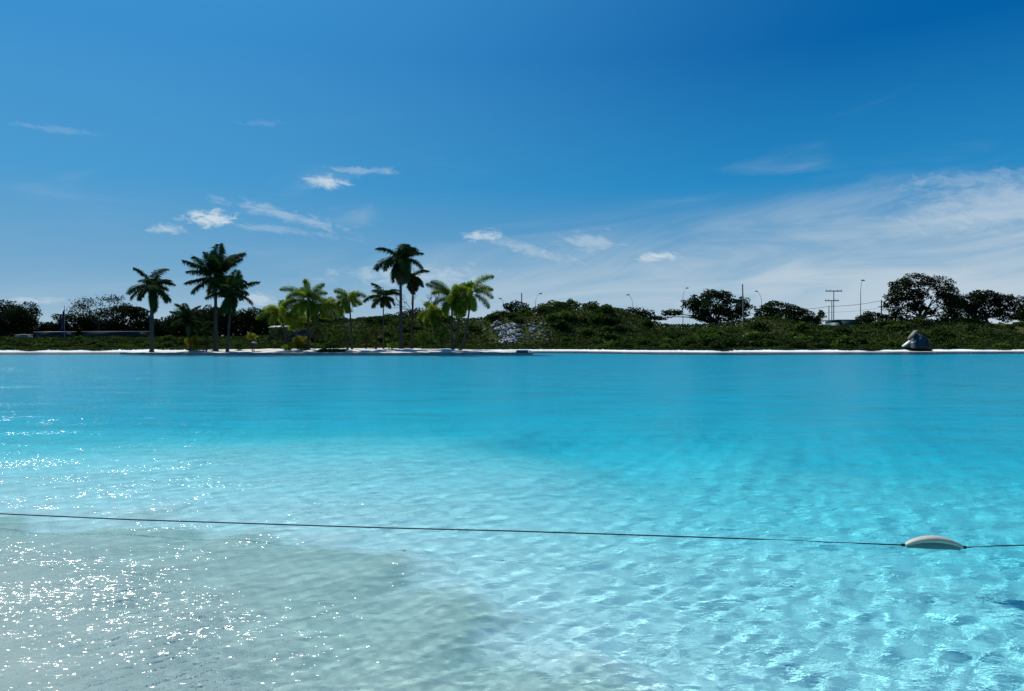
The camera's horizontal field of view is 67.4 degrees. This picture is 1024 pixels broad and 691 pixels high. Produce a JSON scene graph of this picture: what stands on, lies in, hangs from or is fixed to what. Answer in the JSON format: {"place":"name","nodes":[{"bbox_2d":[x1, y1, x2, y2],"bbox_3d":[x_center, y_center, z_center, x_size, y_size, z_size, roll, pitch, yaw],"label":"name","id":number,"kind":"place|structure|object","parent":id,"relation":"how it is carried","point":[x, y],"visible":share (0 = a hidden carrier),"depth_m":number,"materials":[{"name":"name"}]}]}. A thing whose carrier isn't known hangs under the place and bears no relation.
{"place":"outdoors","nodes":[
{"label":"outdoors","id":0,"kind":"place"},
{"bbox_2d":[286,328,316,340],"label":"garden hut","id":1,"kind":"object","parent":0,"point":[301,332],"visible":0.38,"depth_m":135.98,"materials":[{"name":"grey glass"}]},
{"bbox_2d":[119,348,532,354],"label":"beach","id":2,"kind":"structure","parent":0,"point":[381,351],"depth_m":100.53,"materials":[{"name":"white sand"}]},
{"bbox_2d":[125,267,175,351],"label":"palm tree","id":3,"kind":"object","parent":2,"relation":"on","point":[155,286],"visible":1,"depth_m":102.67,"materials":[{"name":"green plant"}]},
{"bbox_2d":[169,303,205,350],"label":"palm tree","id":4,"kind":"object","parent":2,"relation":"on","point":[187,320],"visible":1,"depth_m":104.44,"materials":[{"name":"green plant"}]},
{"bbox_2d":[184,335,201,350],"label":"shrub","id":5,"kind":"object","parent":2,"relation":"on","point":[195,343],"visible":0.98,"depth_m":104.64,"materials":[{"name":"green plant"}]},
{"bbox_2d":[199,336,211,350],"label":"shrub","id":6,"kind":"object","parent":2,"relation":"on","point":[205,343],"visible":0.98,"depth_m":104.75,"materials":[{"name":"green plant"}]},
{"bbox_2d":[195,320,219,349],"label":"palm tree","id":7,"kind":"object","parent":2,"relation":"on","point":[204,328],"visible":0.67,"depth_m":108.78,"materials":[{"name":"green plant"}]},
{"bbox_2d":[182,243,248,350],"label":"palm tree","id":8,"kind":"object","parent":2,"relation":"on","point":[215,261],"visible":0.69,"depth_m":104.90,"materials":[{"name":"green plant"}]},
{"bbox_2d":[204,269,259,351],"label":"palm tree","id":9,"kind":"object","parent":2,"relation":"on","point":[232,292],"visible":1,"depth_m":102.26,"materials":[{"name":"green plant"}]},
{"bbox_2d":[230,339,245,349],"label":"shrub","id":10,"kind":"object","parent":2,"relation":"on","point":[237,346],"visible":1,"depth_m":105.51,"materials":[{"name":"green plant"}]},
{"bbox_2d":[245,332,258,350],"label":"shrub","id":11,"kind":"object","parent":2,"relation":"on","point":[252,336],"visible":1,"depth_m":103.48,"materials":[{"name":"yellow plant"}]},
{"bbox_2d":[256,298,298,343],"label":"palm tree","id":12,"kind":"object","parent":2,"relation":"on","point":[283,314],"visible":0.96,"depth_m":105.08,"materials":[{"name":"green plant"}]},
{"bbox_2d":[268,324,292,348],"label":"shrub","id":13,"kind":"object","parent":2,"relation":"on","point":[281,332],"visible":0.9,"depth_m":114.32,"materials":[{"name":"green plant"}]},
{"bbox_2d":[281,311,310,348],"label":"palm tree","id":14,"kind":"object","parent":2,"relation":"on","point":[295,324],"visible":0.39,"depth_m":110.65,"materials":[{"name":"green plant"}]},
{"bbox_2d":[287,335,310,349],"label":"shrub","id":15,"kind":"object","parent":2,"relation":"on","point":[299,342],"visible":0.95,"depth_m":105.44,"materials":[{"name":"green plant"}]},
{"bbox_2d":[279,278,327,349],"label":"palm tree","id":16,"kind":"object","parent":2,"relation":"on","point":[303,306],"visible":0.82,"depth_m":105.44,"materials":[{"name":"green plant"}]},
{"bbox_2d":[304,321,328,348],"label":"shrub","id":17,"kind":"object","parent":2,"relation":"on","point":[317,332],"visible":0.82,"depth_m":114.44,"materials":[{"name":"green plant"}]},
{"bbox_2d":[305,292,339,349],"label":"palm tree","id":18,"kind":"object","parent":2,"relation":"on","point":[324,309],"visible":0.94,"depth_m":105.41,"materials":[{"name":"green plant"}]},
{"bbox_2d":[323,332,332,348],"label":"shrub","id":19,"kind":"object","parent":2,"relation":"on","point":[328,336],"visible":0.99,"depth_m":103.76,"materials":[{"name":"green plant"}]},
{"bbox_2d":[316,348,347,351],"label":"grass","id":20,"kind":"structure","parent":2,"relation":"on","point":[329,350],"depth_m":101.75,"materials":[{"name":"green plant"}]},
{"bbox_2d":[332,299,353,349],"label":"palm tree","id":21,"kind":"object","parent":2,"relation":"on","point":[340,310],"visible":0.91,"depth_m":105.68,"materials":[{"name":"green plant"}]},
{"bbox_2d":[333,288,366,348],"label":"palm tree","id":22,"kind":"object","parent":2,"relation":"on","point":[352,297],"visible":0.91,"depth_m":106.53,"materials":[{"name":"green plant"}]},
{"bbox_2d":[356,330,375,348],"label":"shrub","id":23,"kind":"object","parent":2,"relation":"on","point":[363,339],"visible":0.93,"depth_m":114.28,"materials":[{"name":"green plant"}]},
{"bbox_2d":[369,325,383,348],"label":"shrub","id":24,"kind":"object","parent":2,"relation":"on","point":[376,332],"visible":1,"depth_m":105.15,"materials":[{"name":"green plant"}]},
{"bbox_2d":[362,283,398,348],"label":"palm tree","id":25,"kind":"object","parent":2,"relation":"on","point":[385,300],"visible":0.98,"depth_m":109.54,"materials":[{"name":"green plant"}]},
{"bbox_2d":[373,243,423,348],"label":"palm tree","id":26,"kind":"object","parent":2,"relation":"on","point":[400,261],"visible":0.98,"depth_m":106.77,"materials":[{"name":"green plant"}]},
{"bbox_2d":[402,269,428,348],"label":"palm tree","id":27,"kind":"object","parent":2,"relation":"on","point":[413,283],"visible":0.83,"depth_m":110.97,"materials":[{"name":"green plant"}]},
{"bbox_2d":[412,330,432,348],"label":"shrub","id":28,"kind":"object","parent":2,"relation":"on","point":[420,338],"visible":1,"depth_m":110.98,"materials":[{"name":"green plant"}]},
{"bbox_2d":[417,300,442,348],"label":"palm tree","id":29,"kind":"object","parent":2,"relation":"on","point":[432,315],"visible":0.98,"depth_m":114.39,"materials":[{"name":"green plant"}]},
{"bbox_2d":[433,323,450,348],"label":"shrub","id":30,"kind":"object","parent":2,"relation":"on","point":[442,335],"visible":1,"depth_m":114.26,"materials":[{"name":"green plant"}]},
{"bbox_2d":[425,280,474,349],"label":"palm tree","id":31,"kind":"object","parent":2,"relation":"on","point":[448,303],"visible":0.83,"depth_m":105.23,"materials":[{"name":"green plant"}]},
{"bbox_2d":[453,300,475,348],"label":"palm tree","id":32,"kind":"object","parent":2,"relation":"on","point":[464,314],"visible":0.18,"depth_m":112.80,"materials":[{"name":"green plant"}]},
{"bbox_2d":[452,273,494,349],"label":"palm tree","id":33,"kind":"object","parent":2,"relation":"on","point":[468,298],"visible":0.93,"depth_m":105.03,"materials":[{"name":"green plant"}]},
{"bbox_2d":[0,351,1023,690],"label":"water","id":34,"kind":"structure","parent":0,"point":[838,453],"depth_m":8.42,"materials":[{"name":"blue liquid"}]},
{"bbox_2d":[0,513,1023,547],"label":"rope","id":35,"kind":"object","parent":34,"relation":"on","point":[469,530],"visible":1,"depth_m":7.88,"materials":[{"name":"black fabric"}]},
{"bbox_2d":[901,535,966,548],"bbox_3d":[4.048,1.907,7.374,0.578,0.160,0.120,0,0,8],"label":"float","id":36,"kind":"object","parent":35,"relation":"on","point":[934,542],"visible":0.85,"depth_m":7.33,"materials":[{"name":"white plastic"}]},
{"bbox_2d":[0,349,1023,351],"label":"beach","id":37,"kind":"structure","parent":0,"point":[145,350],"depth_m":119.14,"materials":[{"name":"white sand"}]},
{"bbox_2d":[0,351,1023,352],"bbox_3d":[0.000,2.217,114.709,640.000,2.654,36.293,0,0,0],"label":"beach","id":38,"kind":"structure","parent":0,"point":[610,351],"depth_m":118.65,"materials":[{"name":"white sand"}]},
{"bbox_2d":[0,0,1023,334],"label":"sky","id":39,"kind":"structure","parent":0,"point":[583,151],"materials":[{"name":"blue"}]},
{"bbox_2d":[67,310,1023,345],"bbox_3d":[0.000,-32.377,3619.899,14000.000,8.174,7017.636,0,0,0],"label":"ground","id":40,"kind":"structure","parent":0,"point":[1019,329],"depth_m":157.07,"materials":[{"name":"plant"}]},
{"bbox_2d":[0,299,43,336],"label":"broadleaf tree","id":41,"kind":"object","parent":40,"relation":"on","point":[18,318],"visible":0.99,"depth_m":187.48,"materials":[{"name":"green plant"}]},
{"bbox_2d":[36,322,57,331],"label":"broadleaf tree","id":42,"kind":"object","parent":40,"relation":"on","point":[43,328],"visible":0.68,"depth_m":191.46,"materials":[{"name":"green plant"}]},
{"bbox_2d":[36,332,73,337],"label":"shed","id":43,"kind":"structure","parent":40,"relation":"on","point":[53,334],"depth_m":167.99,"materials":[{"name":"metal"}]},
{"bbox_2d":[60,306,64,337],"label":"flagpole","id":44,"kind":"object","parent":40,"relation":"on","point":[63,322],"visible":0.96,"depth_m":159.91,"materials":[{"name":"metal"}]},
{"bbox_2d":[47,310,92,334],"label":"broadleaf tree","id":45,"kind":"object","parent":40,"relation":"on","point":[72,319],"visible":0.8,"depth_m":191.78,"materials":[{"name":"green plant"}]},
{"bbox_2d":[66,294,134,330],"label":"bare tree","id":46,"kind":"object","parent":40,"relation":"on","point":[83,306],"visible":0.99,"depth_m":186.39,"materials":[{"name":"brown plant"}]},
{"bbox_2d":[81,331,149,337],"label":"long shed","id":47,"kind":"structure","parent":40,"relation":"on","point":[115,333],"depth_m":167.98,"materials":[{"name":"metal"}]},
{"bbox_2d":[79,305,154,330],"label":"broadleaf tree","id":48,"kind":"object","parent":40,"relation":"on","point":[115,323],"visible":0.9,"depth_m":193.78,"materials":[{"name":"green plant"}]},
{"bbox_2d":[143,319,167,336],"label":"broadleaf tree","id":49,"kind":"object","parent":40,"relation":"on","point":[160,326],"visible":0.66,"depth_m":198.02,"materials":[{"name":"green plant"}]},
{"bbox_2d":[165,304,237,335],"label":"broadleaf tree","id":50,"kind":"object","parent":40,"relation":"on","point":[207,314],"visible":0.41,"depth_m":184.04,"materials":[{"name":"green plant"}]},
{"bbox_2d":[226,306,276,334],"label":"broadleaf tree","id":51,"kind":"object","parent":40,"relation":"on","point":[243,318],"visible":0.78,"depth_m":188.07,"materials":[{"name":"green plant"}]},
{"bbox_2d":[268,326,288,343],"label":"open shelter","id":52,"kind":"object","parent":40,"relation":"on","point":[272,337],"visible":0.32,"depth_m":139.99,"materials":[{"name":"metal"}]},
{"bbox_2d":[269,315,335,327],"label":"broadleaf tree","id":53,"kind":"object","parent":40,"relation":"on","point":[324,321],"visible":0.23,"depth_m":185.59,"materials":[{"name":"green plant"}]},
{"bbox_2d":[373,315,391,324],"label":"bush","id":54,"kind":"object","parent":40,"relation":"on","point":[379,319],"visible":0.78,"depth_m":163.88,"materials":[{"name":"green plant"}]},
{"bbox_2d":[387,307,426,317],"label":"broadleaf tree","id":55,"kind":"object","parent":40,"relation":"on","point":[407,312],"visible":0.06,"depth_m":181.47,"materials":[{"name":"green plant"}]},
{"bbox_2d":[395,290,442,332],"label":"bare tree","id":56,"kind":"object","parent":40,"relation":"on","point":[415,314],"visible":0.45,"depth_m":149.78,"materials":[{"name":"brown plant"}]},
{"bbox_2d":[0,313,1004,337],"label":"woods","id":57,"kind":"object","parent":40,"relation":"on","point":[256,329],"visible":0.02,"depth_m":221.24,"materials":[{"name":"green plant"}]},
{"bbox_2d":[490,320,520,344],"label":"rock outcrop","id":58,"kind":"object","parent":40,"relation":"on","point":[511,331],"visible":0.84,"depth_m":150.50,"materials":[{"name":"stone"}]},
{"bbox_2d":[0,306,1023,350],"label":"undergrowth","id":59,"kind":"object","parent":40,"relation":"on","point":[582,343],"visible":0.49,"depth_m":149.28,"materials":[{"name":"green plant"}]},
{"bbox_2d":[495,300,534,313],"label":"broadleaf tree","id":60,"kind":"object","parent":40,"relation":"on","point":[511,307],"visible":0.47,"depth_m":173.75,"materials":[{"name":"green plant"}]},
{"bbox_2d":[518,322,551,339],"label":"rock outcrop","id":61,"kind":"object","parent":40,"relation":"on","point":[533,328],"visible":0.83,"depth_m":150.38,"materials":[{"name":"grey stone"}]},
{"bbox_2d":[532,298,581,310],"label":"broadleaf tree","id":62,"kind":"object","parent":40,"relation":"on","point":[569,301],"visible":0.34,"depth_m":177.02,"materials":[{"name":"green plant"}]},
{"bbox_2d":[550,319,570,328],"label":"bush","id":63,"kind":"object","parent":40,"relation":"on","point":[559,323],"visible":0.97,"depth_m":150.98,"materials":[{"name":"green plant"}]},
{"bbox_2d":[552,302,572,310],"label":"bush","id":64,"kind":"object","parent":40,"relation":"on","point":[563,305],"visible":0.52,"depth_m":165.43,"materials":[{"name":"green plant"}]},
{"bbox_2d":[580,327,593,335],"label":"bush","id":65,"kind":"object","parent":40,"relation":"on","point":[584,330],"visible":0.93,"depth_m":147.84,"materials":[{"name":"green plant"}]},
{"bbox_2d":[588,337,606,343],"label":"bush","id":66,"kind":"object","parent":40,"relation":"on","point":[596,340],"visible":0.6,"depth_m":137.32,"materials":[{"name":"green plant"}]},
{"bbox_2d":[587,313,609,323],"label":"bush","id":67,"kind":"object","parent":40,"relation":"on","point":[600,318],"visible":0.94,"depth_m":154.37,"materials":[{"name":"green plant"}]},
{"bbox_2d":[597,325,617,332],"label":"bush","id":68,"kind":"object","parent":40,"relation":"on","point":[608,328],"visible":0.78,"depth_m":150.41,"materials":[{"name":"green plant"}]},
{"bbox_2d":[594,330,621,341],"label":"bush","id":69,"kind":"object","parent":40,"relation":"on","point":[608,337],"visible":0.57,"depth_m":140.36,"materials":[{"name":"green plant"}]},
{"bbox_2d":[598,303,617,313],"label":"bush","id":70,"kind":"object","parent":40,"relation":"on","point":[607,308],"visible":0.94,"depth_m":161.30,"materials":[{"name":"green plant"}]},
{"bbox_2d":[602,317,621,325],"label":"bush","id":71,"kind":"object","parent":40,"relation":"on","point":[614,321],"visible":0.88,"depth_m":154.21,"materials":[{"name":"green plant"}]},
{"bbox_2d":[580,301,656,319],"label":"broadleaf tree","id":72,"kind":"object","parent":40,"relation":"on","point":[640,313],"visible":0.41,"depth_m":178.30,"materials":[{"name":"green plant"}]},
{"bbox_2d":[612,324,633,333],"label":"bush","id":73,"kind":"object","parent":40,"relation":"on","point":[620,328],"visible":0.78,"depth_m":151.05,"materials":[{"name":"green plant"}]},
{"bbox_2d":[636,337,652,345],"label":"bush","id":74,"kind":"object","parent":40,"relation":"on","point":[644,340],"visible":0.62,"depth_m":127.72,"materials":[{"name":"green plant"}]},
{"bbox_2d":[677,336,697,345],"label":"bush","id":75,"kind":"object","parent":40,"relation":"on","point":[685,341],"visible":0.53,"depth_m":124.11,"materials":[{"name":"green plant"}]},
{"bbox_2d":[654,288,755,323],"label":"broadleaf tree","id":76,"kind":"object","parent":40,"relation":"on","point":[705,311],"visible":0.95,"depth_m":176.04,"materials":[{"name":"green plant"}]},
{"bbox_2d":[693,328,725,335],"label":"bush","id":77,"kind":"object","parent":40,"relation":"on","point":[716,331],"visible":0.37,"depth_m":150.72,"materials":[{"name":"green plant"}]},
{"bbox_2d":[698,334,723,345],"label":"bush","id":78,"kind":"object","parent":40,"relation":"on","point":[705,340],"visible":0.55,"depth_m":122.90,"materials":[{"name":"green plant"}]},
{"bbox_2d":[707,340,725,348],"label":"bush","id":79,"kind":"object","parent":40,"relation":"on","point":[717,345],"visible":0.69,"depth_m":118.97,"materials":[{"name":"green plant"}]},
{"bbox_2d":[720,338,736,347],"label":"bush","id":80,"kind":"object","parent":40,"relation":"on","point":[730,342],"visible":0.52,"depth_m":123.96,"materials":[{"name":"green plant"}]},
{"bbox_2d":[736,338,762,347],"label":"bush","id":81,"kind":"object","parent":40,"relation":"on","point":[746,343],"visible":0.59,"depth_m":125.15,"materials":[{"name":"green plant"}]},
{"bbox_2d":[747,319,767,330],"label":"bush","id":82,"kind":"object","parent":40,"relation":"on","point":[756,324],"visible":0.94,"depth_m":158.95,"materials":[{"name":"green plant"}]},
{"bbox_2d":[747,332,773,340],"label":"bush","id":83,"kind":"object","parent":40,"relation":"on","point":[754,336],"visible":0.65,"depth_m":139.74,"materials":[{"name":"green plant"}]},
{"bbox_2d":[756,338,782,346],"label":"bush","id":84,"kind":"object","parent":40,"relation":"on","point":[768,342],"visible":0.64,"depth_m":125.05,"materials":[{"name":"green plant"}]},
{"bbox_2d":[754,300,807,321],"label":"broadleaf tree","id":85,"kind":"object","parent":40,"relation":"on","point":[769,309],"visible":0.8,"depth_m":177.41,"materials":[{"name":"green plant"}]},
{"bbox_2d":[787,338,809,348],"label":"bush","id":86,"kind":"object","parent":40,"relation":"on","point":[801,344],"visible":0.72,"depth_m":121.85,"materials":[{"name":"green plant"}]},
{"bbox_2d":[791,321,809,331],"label":"bush","id":87,"kind":"object","parent":40,"relation":"on","point":[801,325],"visible":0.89,"depth_m":157.09,"materials":[{"name":"green plant"}]},
{"bbox_2d":[795,309,826,324],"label":"broadleaf tree","id":88,"kind":"object","parent":40,"relation":"on","point":[816,320],"visible":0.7,"depth_m":177.03,"materials":[{"name":"green plant"}]},
{"bbox_2d":[806,336,824,342],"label":"bush","id":89,"kind":"object","parent":40,"relation":"on","point":[814,339],"visible":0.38,"depth_m":135.19,"materials":[{"name":"green plant"}]},
{"bbox_2d":[807,342,830,348],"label":"bush","id":90,"kind":"object","parent":40,"relation":"on","point":[818,345],"visible":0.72,"depth_m":122.31,"materials":[{"name":"green plant"}]},
{"bbox_2d":[817,328,836,336],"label":"bush","id":91,"kind":"object","parent":40,"relation":"on","point":[826,332],"visible":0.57,"depth_m":151.48,"materials":[{"name":"green plant"}]},
{"bbox_2d":[823,320,856,328],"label":"teal shed","id":92,"kind":"structure","parent":40,"relation":"on","point":[839,322],"depth_m":195.96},
{"bbox_2d":[830,334,855,345],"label":"bush","id":93,"kind":"object","parent":40,"relation":"on","point":[846,340],"visible":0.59,"depth_m":126.18,"materials":[{"name":"green plant"}]},
{"bbox_2d":[834,326,851,333],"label":"bush","id":94,"kind":"object","parent":40,"relation":"on","point":[839,329],"visible":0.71,"depth_m":156.54,"materials":[{"name":"green plant"}]},
{"bbox_2d":[853,336,871,345],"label":"bush","id":95,"kind":"object","parent":40,"relation":"on","point":[861,340],"visible":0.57,"depth_m":134.07,"materials":[{"name":"green plant"}]},
{"bbox_2d":[853,310,889,324],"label":"broadleaf tree","id":96,"kind":"object","parent":40,"relation":"on","point":[866,317],"visible":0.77,"depth_m":175.97,"materials":[{"name":"green plant"}]},
{"bbox_2d":[869,318,892,327],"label":"bush","id":97,"kind":"object","parent":40,"relation":"on","point":[879,323],"visible":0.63,"depth_m":163.34,"materials":[{"name":"green plant"}]},
{"bbox_2d":[875,339,900,346],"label":"bush","id":98,"kind":"object","parent":40,"relation":"on","point":[891,342],"visible":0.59,"depth_m":129.30,"materials":[{"name":"green plant"}]},
{"bbox_2d":[884,323,906,329],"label":"bush","id":99,"kind":"object","parent":40,"relation":"on","point":[895,325],"visible":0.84,"depth_m":159.81,"materials":[{"name":"green plant"}]},
{"bbox_2d":[902,330,932,350],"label":"rock","id":100,"kind":"object","parent":40,"relation":"on","point":[918,342],"visible":1,"depth_m":118.29,"materials":[{"name":"grey stone"}]},
{"bbox_2d":[911,315,932,325],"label":"bush","id":101,"kind":"object","parent":40,"relation":"on","point":[921,320],"visible":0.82,"depth_m":163.16,"materials":[{"name":"green plant"}]},
{"bbox_2d":[881,273,966,321],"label":"broadleaf tree","id":102,"kind":"object","parent":40,"relation":"on","point":[950,301],"visible":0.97,"depth_m":171.18,"materials":[{"name":"green plant"}]},
{"bbox_2d":[928,330,956,338],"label":"bush","id":103,"kind":"object","parent":40,"relation":"on","point":[945,333],"visible":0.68,"depth_m":151.60,"materials":[{"name":"green plant"}]},
{"bbox_2d":[954,317,974,323],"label":"bush","id":104,"kind":"object","parent":40,"relation":"on","point":[965,319],"visible":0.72,"depth_m":164.77,"materials":[{"name":"green plant"}]},
{"bbox_2d":[954,289,1019,323],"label":"broadleaf tree","id":105,"kind":"object","parent":40,"relation":"on","point":[977,304],"visible":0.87,"depth_m":179.63,"materials":[{"name":"green plant"}]},
{"bbox_2d":[991,342,1011,347],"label":"bush","id":106,"kind":"object","parent":40,"relation":"on","point":[1002,345],"visible":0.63,"depth_m":128.22,"materials":[{"name":"green plant"}]},
{"bbox_2d":[1009,295,1023,321],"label":"broadleaf tree","id":107,"kind":"object","parent":40,"relation":"on","point":[1019,315],"visible":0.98,"depth_m":176.09,"materials":[{"name":"green plant"}]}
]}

